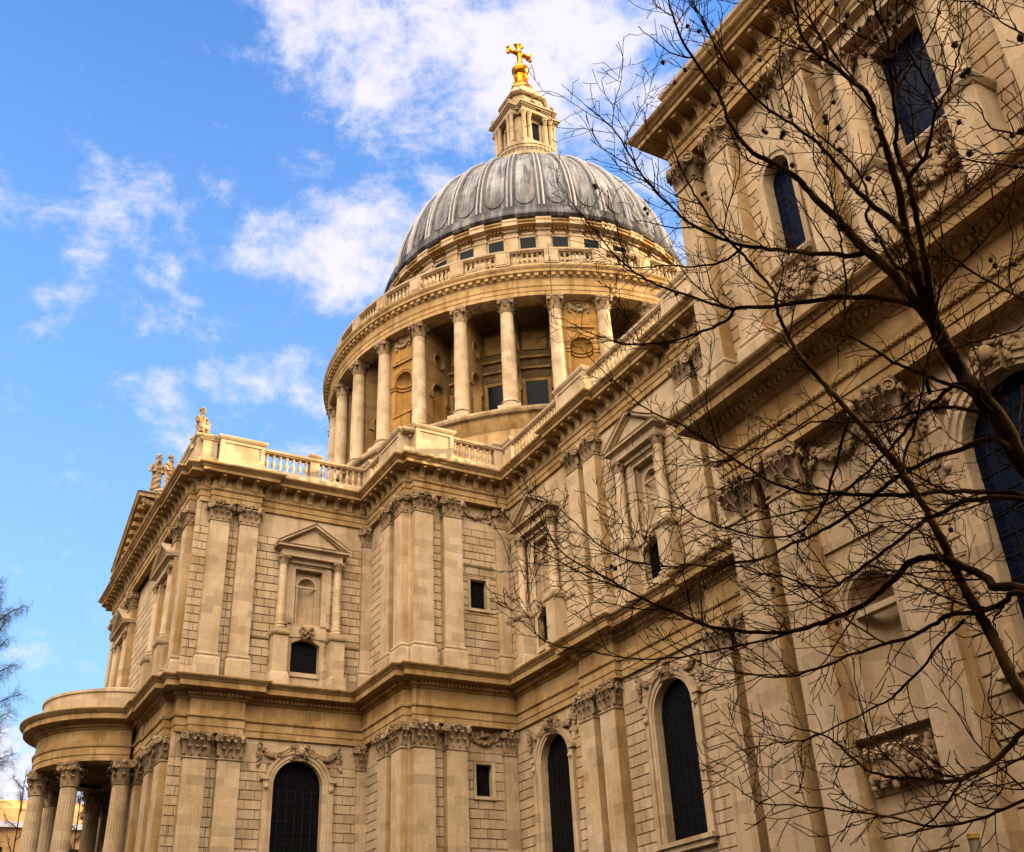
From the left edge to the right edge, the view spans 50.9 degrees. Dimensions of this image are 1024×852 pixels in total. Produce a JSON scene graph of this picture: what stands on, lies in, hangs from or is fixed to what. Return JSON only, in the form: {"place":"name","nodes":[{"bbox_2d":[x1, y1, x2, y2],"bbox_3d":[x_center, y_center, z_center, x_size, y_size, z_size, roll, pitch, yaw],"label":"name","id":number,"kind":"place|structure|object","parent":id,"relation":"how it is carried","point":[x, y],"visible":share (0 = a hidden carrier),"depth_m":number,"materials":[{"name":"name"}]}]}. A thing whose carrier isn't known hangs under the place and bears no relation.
{"place":"outdoors","nodes":[
{"label":"outdoors","id":0,"kind":"place"},
{"bbox_2d":[0,799,83,851],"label":"office building","id":1,"kind":"structure","parent":0,"point":[14,807],"depth_m":132.99,"materials":[{"name":"beige stone"}]},
{"bbox_2d":[69,791,82,851],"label":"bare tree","id":2,"kind":"object","parent":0,"point":[75,840],"visible":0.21,"depth_m":104.90,"materials":[{"name":"brown plant"}]},
{"bbox_2d":[0,0,739,803],"label":"sky","id":3,"kind":"structure","parent":0,"point":[200,200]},
{"bbox_2d":[18,0,1023,851],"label":"cathedral","id":4,"kind":"structure","parent":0,"point":[342,656],"depth_m":64.69,"materials":[{"name":"stone"}]},
{"bbox_2d":[142,454,165,507],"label":"statue","id":5,"kind":"object","parent":4,"relation":"on","point":[158,468],"visible":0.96,"depth_m":87.56,"materials":[{"name":"stone"}]},
{"bbox_2d":[156,455,174,493],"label":"statue","id":6,"kind":"object","parent":4,"relation":"on","point":[169,467],"visible":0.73,"depth_m":80.54,"materials":[{"name":"stone"}]},
{"bbox_2d":[190,407,210,449],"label":"statue","id":7,"kind":"object","parent":4,"relation":"on","point":[202,422],"visible":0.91,"depth_m":77.17,"materials":[{"name":"stone"}]},
{"bbox_2d":[256,742,341,851],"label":"arched window","id":8,"kind":"structure","parent":4,"relation":"in","point":[297,792],"depth_m":67.80,"materials":[{"name":"glass"}]},
{"bbox_2d":[288,637,319,679],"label":"small window","id":9,"kind":"structure","parent":4,"relation":"in","point":[304,659],"depth_m":72.52,"materials":[{"name":"glass"}]},
{"bbox_2d":[464,562,491,613],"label":"rectangular window","id":10,"kind":"structure","parent":4,"relation":"in","point":[478,601],"depth_m":73.54,"materials":[{"name":"stone"}]},
{"bbox_2d":[473,760,496,800],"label":"rectangular window","id":11,"kind":"structure","parent":4,"relation":"in","point":[484,780],"depth_m":67.31,"materials":[{"name":"glass"}]},
{"bbox_2d":[537,608,547,652],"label":"small window","id":12,"kind":"structure","parent":4,"relation":"in","point":[540,614],"depth_m":69.95,"materials":[{"name":"stone"}]},
{"bbox_2d":[526,707,582,851],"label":"arched window","id":13,"kind":"structure","parent":4,"relation":"in","point":[556,801],"depth_m":64.57,"materials":[{"name":"glass"}]},
{"bbox_2d":[642,535,660,588],"bbox_3d":[8.177,7.532,60.154,0.600,2.710,2.100,13,-34,-26],"label":"small window","id":14,"kind":"structure","parent":4,"relation":"in","point":[655,580],"depth_m":60.80,"materials":[{"name":"glass"}]},
{"bbox_2d":[634,646,718,851],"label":"arched window","id":15,"kind":"structure","parent":4,"relation":"in","point":[672,723],"depth_m":55.06,"materials":[{"name":"glass"}]},
{"bbox_2d":[756,147,817,305],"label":"arched window","id":16,"kind":"structure","parent":4,"relation":"in","point":[776,212],"depth_m":41.39,"materials":[{"name":"stone"}]},
{"bbox_2d":[801,0,1013,260],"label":"pedimented window","id":17,"kind":"structure","parent":4,"relation":"in","point":[982,93],"depth_m":36.12,"materials":[{"name":"stone"}]},
{"bbox_2d":[909,331,1023,691],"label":"arched window","id":18,"kind":"structure","parent":4,"relation":"in","point":[1006,528],"depth_m":30.53,"materials":[{"name":"stone"}]},
{"label":"ground","id":19,"kind":"structure","parent":0,"visible":0},
{"bbox_2d":[0,577,34,850],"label":"bare tree","id":20,"kind":"object","parent":19,"relation":"on","point":[4,644],"visible":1,"depth_m":57.28,"materials":[{"name":"brown plant"}]},
{"bbox_2d":[2,765,41,851],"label":"bare tree","id":21,"kind":"object","parent":19,"relation":"on","point":[21,795],"visible":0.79,"depth_m":92.07,"materials":[{"name":"brown plant"}]},
{"bbox_2d":[480,0,1023,851],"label":"bare plane tree","id":22,"kind":"object","parent":19,"relation":"on","point":[920,300],"visible":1,"depth_m":8.59,"materials":[{"name":"brown plant"}]},
{"bbox_2d":[966,832,981,851],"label":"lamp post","id":23,"kind":"object","parent":19,"relation":"on","point":[973,838],"visible":1,"depth_m":16.39,"materials":[{"name":"brown metal"}]}
]}

